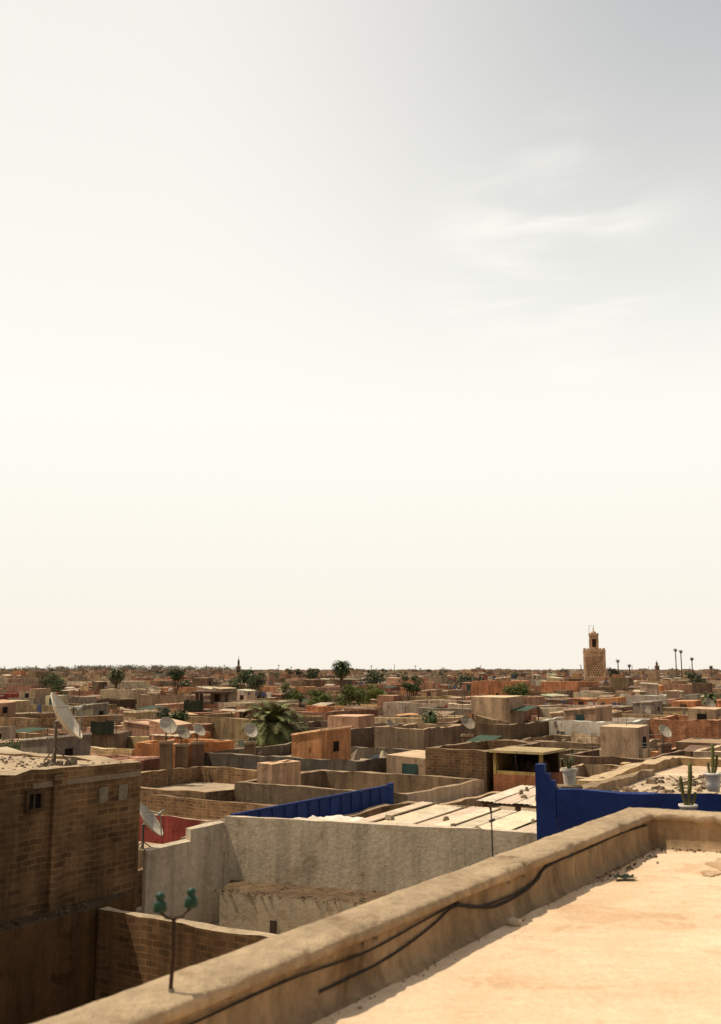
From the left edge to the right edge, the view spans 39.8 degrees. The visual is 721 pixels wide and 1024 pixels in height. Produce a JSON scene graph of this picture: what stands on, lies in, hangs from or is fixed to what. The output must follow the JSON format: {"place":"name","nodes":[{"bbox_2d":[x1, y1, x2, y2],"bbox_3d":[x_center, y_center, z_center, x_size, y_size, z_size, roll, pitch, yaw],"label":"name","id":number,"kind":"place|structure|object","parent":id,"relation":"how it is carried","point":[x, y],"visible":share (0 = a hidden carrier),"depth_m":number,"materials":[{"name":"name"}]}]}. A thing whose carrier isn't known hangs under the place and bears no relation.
{"place":"outdoors","nodes":[
{"label":"outdoors","id":0,"kind":"place"},
{"bbox_2d":[0,726,69,739],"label":"medina house","id":1,"kind":"structure","parent":0,"point":[7,732],"depth_m":64.79,"materials":[{"name":"paint"}]},
{"bbox_2d":[7,686,95,704],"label":"medina house","id":2,"kind":"structure","parent":0,"point":[36,697],"depth_m":99.30,"materials":[{"name":"paint"}]},
{"bbox_2d":[0,750,140,923],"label":"brick building","id":3,"kind":"structure","parent":0,"point":[69,835],"depth_m":16.37,"materials":[{"name":"brick"}]},
{"bbox_2d":[0,755,120,769],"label":"roof rubble","id":4,"kind":"object","parent":3,"relation":"on","point":[70,762],"visible":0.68,"depth_m":17.29,"materials":[{"name":"paint"}]},
{"bbox_2d":[43,692,85,761],"bbox_3d":[-5.118,3.746,17.311,0.619,1.216,0.847,5,-10,-28],"label":"satellite dish","id":5,"kind":"object","parent":3,"relation":"on","point":[66,719],"visible":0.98,"depth_m":17.35,"materials":[{"name":"paint"}]},
{"bbox_2d":[20,732,126,757],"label":"medina house","id":6,"kind":"structure","parent":0,"point":[70,745],"depth_m":40.17,"materials":[{"name":"paint"}]},
{"bbox_2d":[30,694,116,712],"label":"medina house","id":7,"kind":"structure","parent":0,"point":[47,707],"depth_m":89.04,"materials":[{"name":"paint"}]},
{"bbox_2d":[88,695,135,707],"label":"medina house","id":8,"kind":"structure","parent":0,"point":[125,702],"depth_m":109.77,"materials":[{"name":"paint"}]},
{"bbox_2d":[111,756,159,771],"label":"medina house","id":9,"kind":"structure","parent":0,"point":[149,763],"depth_m":39.25,"materials":[{"name":"paint"}]},
{"bbox_2d":[124,719,209,738],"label":"medina house","id":10,"kind":"structure","parent":0,"point":[138,727],"depth_m":56.32,"materials":[{"name":"paint"}]},
{"bbox_2d":[139,686,218,707],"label":"medina house","id":11,"kind":"structure","parent":0,"point":[164,697],"depth_m":109.96,"materials":[{"name":"paint"}]},
{"bbox_2d":[134,739,233,768],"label":"orange house","id":12,"kind":"structure","parent":0,"point":[148,748],"depth_m":42.30,"materials":[{"name":"paint"}]},
{"bbox_2d":[161,678,212,691],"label":"plaster house","id":13,"kind":"structure","parent":0,"point":[201,682],"depth_m":125.98,"materials":[{"name":"paint"}]},
{"bbox_2d":[140,766,256,802],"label":"brick house","id":14,"kind":"structure","parent":0,"point":[210,783],"depth_m":38.62,"materials":[{"name":"paint"}]},
{"bbox_2d":[204,689,298,707],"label":"medina house","id":15,"kind":"structure","parent":0,"point":[251,696],"depth_m":109.58,"materials":[{"name":"paint"}]},
{"bbox_2d":[185,704,323,742],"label":"medina house","id":16,"kind":"structure","parent":0,"point":[233,722],"depth_m":68.51,"materials":[{"name":"paint"}]},
{"bbox_2d":[204,725,412,772],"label":"brick house","id":17,"kind":"structure","parent":0,"point":[333,749],"depth_m":40.99,"materials":[{"name":"paint"}]},
{"bbox_2d":[284,702,377,720],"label":"medina house","id":18,"kind":"structure","parent":0,"point":[324,710],"depth_m":81.51,"materials":[{"name":"paint"}]},
{"bbox_2d":[284,714,405,746],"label":"brick house","id":19,"kind":"structure","parent":0,"point":[362,729],"depth_m":52.07,"materials":[{"name":"brick"}]},
{"bbox_2d":[234,769,483,804],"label":"brick house","id":20,"kind":"structure","parent":0,"point":[437,789],"depth_m":32.37,"materials":[{"name":"paint"}]},
{"bbox_2d":[257,759,300,784],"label":"plaster stair tower","id":21,"kind":"structure","parent":20,"relation":"on","point":[286,772],"depth_m":32.59,"materials":[{"name":"beige paint"}]},
{"bbox_2d":[0,0,720,669],"label":"sky","id":22,"kind":"structure","parent":0,"point":[381,334],"materials":[{"name":"white"}]},
{"bbox_2d":[386,750,424,774],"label":"medina house","id":23,"kind":"structure","parent":0,"point":[410,762],"depth_m":38.12,"materials":[{"name":"paint"}]},
{"bbox_2d":[374,723,462,749],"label":"plaster house","id":24,"kind":"structure","parent":0,"point":[415,736],"depth_m":46.92,"materials":[{"name":"beige paint"}]},
{"bbox_2d":[375,701,462,723],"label":"medina house","id":25,"kind":"structure","parent":0,"point":[409,719],"depth_m":69.66,"materials":[{"name":"paint"}]},
{"bbox_2d":[383,700,470,715],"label":"medina house","id":26,"kind":"structure","parent":0,"point":[391,708],"depth_m":84.31,"materials":[{"name":"paint"}]},
{"bbox_2d":[343,801,535,829],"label":"flat roof house","id":27,"kind":"structure","parent":0,"point":[373,810],"depth_m":26.63,"materials":[{"name":"brick"}]},
{"bbox_2d":[231,783,393,817],"bbox_3d":[-0.987,7.694,24.860,0.110,1.180,6.915,-6,-11,32],"label":"blue metal fence","id":28,"kind":"object","parent":27,"relation":"on","point":[347,802],"visible":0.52,"depth_m":25.30,"materials":[{"name":"metal"}]},
{"bbox_2d":[356,801,536,829],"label":"corrugated roof","id":29,"kind":"structure","parent":27,"relation":"on","point":[470,817],"depth_m":22.11,"materials":[{"name":"paint"}]},
{"bbox_2d":[297,815,363,820],"bbox_3d":[-0.612,6.892,22.230,1.372,0.208,1.563,-6,-11,32],"label":"white tarpaulin","id":30,"kind":"object","parent":29,"relation":"on","point":[340,818],"visible":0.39,"depth_m":22.57,"materials":[{"name":"fabric"}]},
{"bbox_2d":[476,785,535,828],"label":"corrugated roof","id":31,"kind":"structure","parent":27,"relation":"on","point":[518,797],"depth_m":24.46,"materials":[{"name":"paint"}]},
{"bbox_2d":[418,701,539,719],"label":"medina house","id":32,"kind":"structure","parent":0,"point":[456,708],"depth_m":73.79,"materials":[{"name":"paint"}]},
{"bbox_2d":[425,739,540,793],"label":"brick house","id":33,"kind":"structure","parent":0,"point":[472,760],"depth_m":34.30,"materials":[{"name":"brick"}]},
{"bbox_2d":[440,791,535,811],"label":"plaster house","id":34,"kind":"structure","parent":0,"point":[468,801],"depth_m":31.59,"materials":[{"name":"paint"}]},
{"bbox_2d":[436,695,548,739],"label":"plaster house","id":35,"kind":"structure","parent":0,"point":[502,716],"depth_m":50.87,"materials":[{"name":"paint"}]},
{"bbox_2d":[312,848,720,1023],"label":"terrace floor","id":36,"kind":"structure","parent":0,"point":[644,947],"depth_m":5.31,"materials":[{"name":"beige concrete"}]},
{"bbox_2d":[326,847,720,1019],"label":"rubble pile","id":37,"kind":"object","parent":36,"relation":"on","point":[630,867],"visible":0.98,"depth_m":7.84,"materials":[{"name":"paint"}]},
{"bbox_2d":[701,857,720,876],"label":"fallen plaster","id":38,"kind":"object","parent":36,"relation":"on","point":[716,864],"visible":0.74,"depth_m":7.83,"materials":[{"name":"beige paint"}]},
{"bbox_2d":[539,704,632,717],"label":"medina house","id":39,"kind":"structure","parent":0,"point":[545,710],"depth_m":79.16,"materials":[{"name":"paint"}]},
{"bbox_2d":[515,708,660,749],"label":"plaster house","id":40,"kind":"structure","parent":0,"point":[573,740],"depth_m":47.46,"materials":[{"name":"paint"}]},
{"bbox_2d":[560,734,646,783],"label":"plaster house","id":41,"kind":"structure","parent":0,"point":[586,771],"depth_m":38.92,"materials":[{"name":"paint"}]},
{"bbox_2d":[588,696,632,705],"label":"medina house","id":42,"kind":"structure","parent":0,"point":[619,701],"depth_m":96.52,"materials":[{"name":"paint"}]},
{"bbox_2d":[563,718,684,766],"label":"medina house","id":43,"kind":"structure","parent":0,"point":[620,743],"depth_m":40.13,"materials":[{"name":"paint"}]},
{"bbox_2d":[535,763,720,840],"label":"blue building","id":44,"kind":"structure","parent":0,"point":[558,810],"depth_m":14.37,"materials":[{"name":"paint"}]},
{"bbox_2d":[557,784,582,788],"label":"plant plinth","id":45,"kind":"structure","parent":44,"relation":"on","point":[577,786],"depth_m":14.70,"materials":[{"name":"paint"}]},
{"bbox_2d":[560,744,577,785],"bbox_3d":[3.117,3.755,14.921,0.415,0.652,0.650,-4,-10,24],"label":"potted agave","id":46,"kind":"object","parent":45,"relation":"on","point":[569,772],"visible":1,"depth_m":14.80,"materials":[{"name":"ceramic"}]},
{"bbox_2d":[609,775,720,793],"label":"rooftop rubbish","id":47,"kind":"object","parent":44,"relation":"on","point":[664,789],"visible":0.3,"depth_m":17.98,"materials":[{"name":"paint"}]},
{"bbox_2d":[703,743,720,791],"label":"potted cactus","id":48,"kind":"object","parent":44,"relation":"on","point":[713,779],"visible":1,"depth_m":14.08,"materials":[{"name":"ceramic"}]},
{"bbox_2d":[616,684,678,698],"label":"medina house","id":49,"kind":"structure","parent":0,"point":[672,694],"depth_m":131.83,"materials":[{"name":"paint"}]},
{"bbox_2d":[576,756,720,785],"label":"ochre terrace house","id":50,"kind":"structure","parent":0,"point":[670,765],"depth_m":25.21,"materials":[{"name":"paint"}]},
{"bbox_2d":[619,699,687,718],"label":"medina house","id":51,"kind":"structure","parent":0,"point":[656,708],"depth_m":76.94,"materials":[{"name":"paint"}]},
{"bbox_2d":[650,707,720,747],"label":"brick house","id":52,"kind":"structure","parent":0,"point":[701,722],"depth_m":51.74,"materials":[{"name":"brick"}]},
{"bbox_2d":[663,700,716,711],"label":"medina house","id":53,"kind":"structure","parent":0,"point":[679,705],"depth_m":81.53,"materials":[{"name":"paint"}]},
{"bbox_2d":[672,737,720,756],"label":"medina house","id":54,"kind":"structure","parent":0,"point":[689,746],"depth_m":48.15,"materials":[{"name":"paint"}]},
{"bbox_2d":[693,745,720,757],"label":"plaster house","id":55,"kind":"structure","parent":0,"point":[702,753],"depth_m":40.12,"materials":[{"name":"paint"}]},
{"label":"ground","id":56,"kind":"structure","parent":0,"visible":0},
{"bbox_2d":[0,699,52,715],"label":"medina house","id":57,"kind":"structure","parent":56,"relation":"on","point":[7,707],"depth_m":72.46,"materials":[{"name":"paint"}]},
{"bbox_2d":[36,672,70,695],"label":"broadleaf tree","id":58,"kind":"object","parent":56,"relation":"on","point":[54,683],"visible":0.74,"depth_m":130.08,"materials":[{"name":"green plant"}]},
{"bbox_2d":[0,702,122,732],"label":"medina house","id":59,"kind":"structure","parent":56,"relation":"on","point":[97,712],"depth_m":70.62,"materials":[{"name":"paint"}]},
{"bbox_2d":[0,890,133,1023],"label":"light well wall","id":60,"kind":"structure","parent":56,"relation":"on","point":[47,964],"depth_m":15.28,"materials":[{"name":"brick"}]},
{"bbox_2d":[71,681,118,695],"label":"medina house","id":61,"kind":"structure","parent":56,"relation":"on","point":[96,687],"depth_m":135.43,"materials":[{"name":"paint"}]},
{"bbox_2d":[90,720,131,748],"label":"building","id":62,"kind":"structure","parent":56,"relation":"on","point":[105,734],"depth_m":50.91,"materials":[{"name":"paint"}]},
{"bbox_2d":[106,669,124,688],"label":"palm tree","id":63,"kind":"object","parent":56,"relation":"on","point":[117,675],"visible":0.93,"depth_m":137.66,"materials":[{"name":"green plant"}]},
{"bbox_2d":[100,678,147,707],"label":"plaster house","id":64,"kind":"structure","parent":56,"relation":"on","point":[129,693],"depth_m":116.57,"materials":[{"name":"paint"}]},
{"bbox_2d":[11,664,243,670],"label":"distant tree line","id":65,"kind":"object","parent":56,"relation":"on","point":[81,667],"visible":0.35,"depth_m":1190.43,"materials":[{"name":"plant"}]},
{"bbox_2d":[90,713,196,755],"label":"medina house","id":66,"kind":"structure","parent":56,"relation":"on","point":[156,732],"depth_m":48.81,"materials":[{"name":"paint"}]},
{"bbox_2d":[87,708,212,738],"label":"medina house","id":67,"kind":"structure","parent":56,"relation":"on","point":[135,714],"depth_m":63.92,"materials":[{"name":"paint"}]},
{"bbox_2d":[158,741,174,785],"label":"chimney pier","id":68,"kind":"structure","parent":56,"relation":"on","point":[166,756],"depth_m":38.79,"materials":[{"name":"paint"}]},
{"bbox_2d":[159,717,176,740],"bbox_3d":[-7.554,8.521,39.081,0.539,0.918,0.689,-5,-10,27],"label":"satellite dish","id":69,"kind":"object","parent":68,"relation":"on","point":[168,725],"visible":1,"depth_m":39.14,"materials":[{"name":"paint"}]},
{"bbox_2d":[157,706,189,721],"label":"broadleaf tree","id":70,"kind":"object","parent":56,"relation":"on","point":[180,716],"visible":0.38,"depth_m":68.23,"materials":[{"name":"green plant"}]},
{"bbox_2d":[139,814,210,843],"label":"red wall","id":71,"kind":"structure","parent":56,"relation":"on","point":[174,828],"depth_m":27.68,"materials":[{"name":"paint"}]},
{"bbox_2d":[174,743,189,767],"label":"chimney pier","id":72,"kind":"structure","parent":56,"relation":"on","point":[181,755],"depth_m":39.77,"materials":[{"name":"paint"}]},
{"bbox_2d":[142,821,224,923],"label":"white side wall","id":73,"kind":"structure","parent":56,"relation":"on","point":[174,871],"depth_m":18.01,"materials":[{"name":"paint"}]},
{"bbox_2d":[94,906,277,1000],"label":"brick wall","id":74,"kind":"structure","parent":56,"relation":"on","point":[133,949],"depth_m":15.47,"materials":[{"name":"brick"}]},
{"bbox_2d":[155,703,234,714],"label":"medina house","id":75,"kind":"structure","parent":56,"relation":"on","point":[175,706],"depth_m":82.17,"materials":[{"name":"paint"}]},
{"bbox_2d":[180,699,212,712],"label":"green screen","id":76,"kind":"object","parent":56,"relation":"on","point":[188,705],"visible":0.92,"depth_m":80.57,"materials":[{"name":"fabric"}]},
{"bbox_2d":[190,741,205,766],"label":"chimney pier","id":77,"kind":"structure","parent":56,"relation":"on","point":[197,758],"depth_m":40.77,"materials":[{"name":"paint"}]},
{"bbox_2d":[137,794,275,912],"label":"courtyard house","id":78,"kind":"structure","parent":56,"relation":"on","point":[196,808],"depth_m":30.88,"materials":[{"name":"paint"}]},
{"bbox_2d":[139,803,164,852],"bbox_3d":[-4.946,7.425,23.454,0.652,1.111,0.834,4,-10,-23],"label":"satellite dish","id":79,"kind":"object","parent":78,"relation":"on","point":[150,820],"visible":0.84,"depth_m":23.56,"materials":[{"name":"paint"}]},
{"bbox_2d":[191,691,235,708],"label":"rooftop pergola","id":80,"kind":"object","parent":56,"relation":"on","point":[211,705],"visible":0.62,"depth_m":94.80,"materials":[{"name":"paint"}]},
{"bbox_2d":[228,670,266,698],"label":"broadleaf tree","id":81,"kind":"object","parent":56,"relation":"on","point":[254,680],"visible":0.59,"depth_m":119.01,"materials":[{"name":"green plant"}]},
{"bbox_2d":[203,687,294,707],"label":"medina house","id":82,"kind":"structure","parent":56,"relation":"on","point":[219,700],"depth_m":96.94,"materials":[{"name":"paint"}]},
{"bbox_2d":[237,699,307,746],"bbox_3d":[-4.291,14.198,48.372,3.524,10.104,3.216,0,-9,0],"label":"palm tree","id":83,"kind":"object","parent":56,"relation":"on","point":[271,732],"visible":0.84,"depth_m":48.34,"materials":[{"name":"green plant"}]},
{"bbox_2d":[250,683,315,693],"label":"plaster house","id":84,"kind":"structure","parent":56,"relation":"on","point":[299,687],"depth_m":153.72,"materials":[{"name":"paint"}]},
{"bbox_2d":[280,682,304,702],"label":"broadleaf tree","id":85,"kind":"object","parent":56,"relation":"on","point":[295,695],"visible":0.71,"depth_m":112.93,"materials":[{"name":"green plant"}]},
{"bbox_2d":[212,880,389,933],"bbox_3d":[1.850,10.218,15.658,9.384,7.714,1.065,-3,-10,20],"label":"rubble ledge","id":86,"kind":"object","parent":56,"relation":"on","point":[273,908],"visible":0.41,"depth_m":17.01,"materials":[{"name":"paint"}]},
{"bbox_2d":[306,688,332,705],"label":"broadleaf tree","id":87,"kind":"object","parent":56,"relation":"on","point":[319,695],"visible":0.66,"depth_m":106.10,"materials":[{"name":"green plant"}]},
{"bbox_2d":[331,660,351,694],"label":"palm tree","id":88,"kind":"object","parent":56,"relation":"on","point":[341,670],"visible":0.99,"depth_m":149.50,"materials":[{"name":"green plant"}]},
{"bbox_2d":[334,683,369,705],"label":"broadleaf tree","id":89,"kind":"object","parent":56,"relation":"on","point":[350,689],"visible":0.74,"depth_m":102.90,"materials":[{"name":"green plant"}]},
{"bbox_2d":[0,671,720,696],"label":"distant medina houses","id":90,"kind":"structure","parent":56,"relation":"on","point":[564,683],"depth_m":199.55,"materials":[{"name":"paint"}]},
{"bbox_2d":[0,667,720,676],"bbox_3d":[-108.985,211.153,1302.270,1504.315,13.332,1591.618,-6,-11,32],"label":"distant city","id":91,"kind":"object","parent":56,"relation":"on","point":[231,672],"visible":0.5,"depth_m":533.93,"materials":[{"name":"paint"}]},
{"bbox_2d":[332,695,401,714],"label":"medina house","id":92,"kind":"structure","parent":56,"relation":"on","point":[381,699],"depth_m":99.49,"materials":[{"name":"paint"}]},
{"bbox_2d":[357,684,385,702],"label":"broadleaf tree","id":93,"kind":"object","parent":56,"relation":"on","point":[372,691],"visible":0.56,"depth_m":105.86,"materials":[{"name":"green plant"}]},
{"bbox_2d":[224,816,536,892],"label":"white parapet wall","id":94,"kind":"structure","parent":56,"relation":"on","point":[377,856],"depth_m":17.61,"materials":[{"name":"paint"}]},
{"bbox_2d":[400,675,423,700],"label":"broadleaf tree","id":95,"kind":"object","parent":56,"relation":"on","point":[412,687],"visible":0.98,"depth_m":129.87,"materials":[{"name":"green plant"}]},
{"bbox_2d":[419,708,442,723],"bbox_3d":[4.165,16.175,58.238,1.423,9.278,1.338,8,-12,-41],"label":"palm tree","id":96,"kind":"object","parent":56,"relation":"on","point":[431,717],"visible":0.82,"depth_m":58.60,"materials":[{"name":"green plant"}]},
{"bbox_2d":[410,689,467,700],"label":"medina house","id":97,"kind":"structure","parent":56,"relation":"on","point":[436,693],"depth_m":137.01,"materials":[{"name":"paint"}]},
{"bbox_2d":[448,682,470,695],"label":"medina house","id":98,"kind":"structure","parent":56,"relation":"on","point":[466,691],"depth_m":144.85,"materials":[{"name":"paint"}]},
{"bbox_2d":[471,675,530,695],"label":"plaster house","id":99,"kind":"structure","parent":56,"relation":"on","point":[495,685],"depth_m":142.64,"materials":[{"name":"paint"}]},
{"bbox_2d":[501,681,531,695],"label":"broadleaf tree","id":100,"kind":"object","parent":56,"relation":"on","point":[518,690],"visible":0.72,"depth_m":117.89,"materials":[{"name":"green plant"}]},
{"bbox_2d":[489,746,565,791],"bbox_3d":[5.689,12.431,33.195,1.950,8.830,2.000,-6,-11,32],"label":"yellow shelter","id":101,"kind":"object","parent":56,"relation":"on","point":[508,773],"visible":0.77,"depth_m":33.54,"materials":[{"name":"paint"}]},
{"bbox_2d":[583,626,605,679],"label":"mosque minaret","id":102,"kind":"object","parent":56,"relation":"on","point":[594,659],"visible":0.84,"depth_m":254.67,"materials":[{"name":"paint"}]},
{"bbox_2d":[540,704,650,738],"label":"white walled house","id":103,"kind":"structure","parent":56,"relation":"on","point":[589,720],"depth_m":51.91,"materials":[{"name":"paint"}]},
{"bbox_2d":[620,682,666,705],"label":"plaster house","id":104,"kind":"structure","parent":56,"relation":"on","point":[648,691],"depth_m":114.86,"materials":[{"name":"paint"}]},
{"bbox_2d":[634,683,692,694],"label":"plaster house","id":105,"kind":"structure","parent":56,"relation":"on","point":[687,688],"depth_m":144.83,"materials":[{"name":"paint"}]},
{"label":"terrace building","id":106,"kind":"object","parent":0,"visible":0},
{"bbox_2d":[32,807,720,1023],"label":"terrace parapet","id":107,"kind":"structure","parent":106,"relation":"on","point":[205,988],"depth_m":5.15,"materials":[{"name":"paint"}]},
{"bbox_2d":[153,887,197,992],"bbox_3d":[-0.737,1.710,3.951,0.180,0.419,0.056,0,-9,0],"label":"insulator post","id":108,"kind":"object","parent":107,"relation":"on","point":[160,903],"visible":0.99,"depth_m":3.95,"materials":[{"name":"paint"}]},
{"bbox_2d":[189,901,458,1023],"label":"electric cable","id":109,"kind":"object","parent":107,"relation":"attached to","point":[283,982],"visible":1,"depth_m":4.54,"materials":[{"name":"rubber"}]},
{"bbox_2d":[319,864,546,992],"bbox_3d":[0.548,2.319,5.727,0.011,0.150,2.722,-6,-11,32],"label":"electric cable","id":110,"kind":"object","parent":107,"relation":"attached to","point":[397,951],"visible":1,"depth_m":5.32,"materials":[{"name":"rubber"}]},
{"bbox_2d":[454,824,646,908],"bbox_3d":[1.527,2.551,7.235,0.016,0.137,3.652,-6,-11,32],"label":"electric cable","id":111,"kind":"object","parent":107,"relation":"attached to","point":[527,889],"visible":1,"depth_m":6.79,"materials":[{"name":"rubber"}]},
{"bbox_2d":[678,761,697,809],"bbox_3d":[4.208,3.601,12.794,0.256,0.770,0.236,0,-9,0],"label":"potted cactus","id":112,"kind":"object","parent":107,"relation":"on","point":[687,805],"visible":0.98,"depth_m":12.78,"materials":[{"name":"plant"}]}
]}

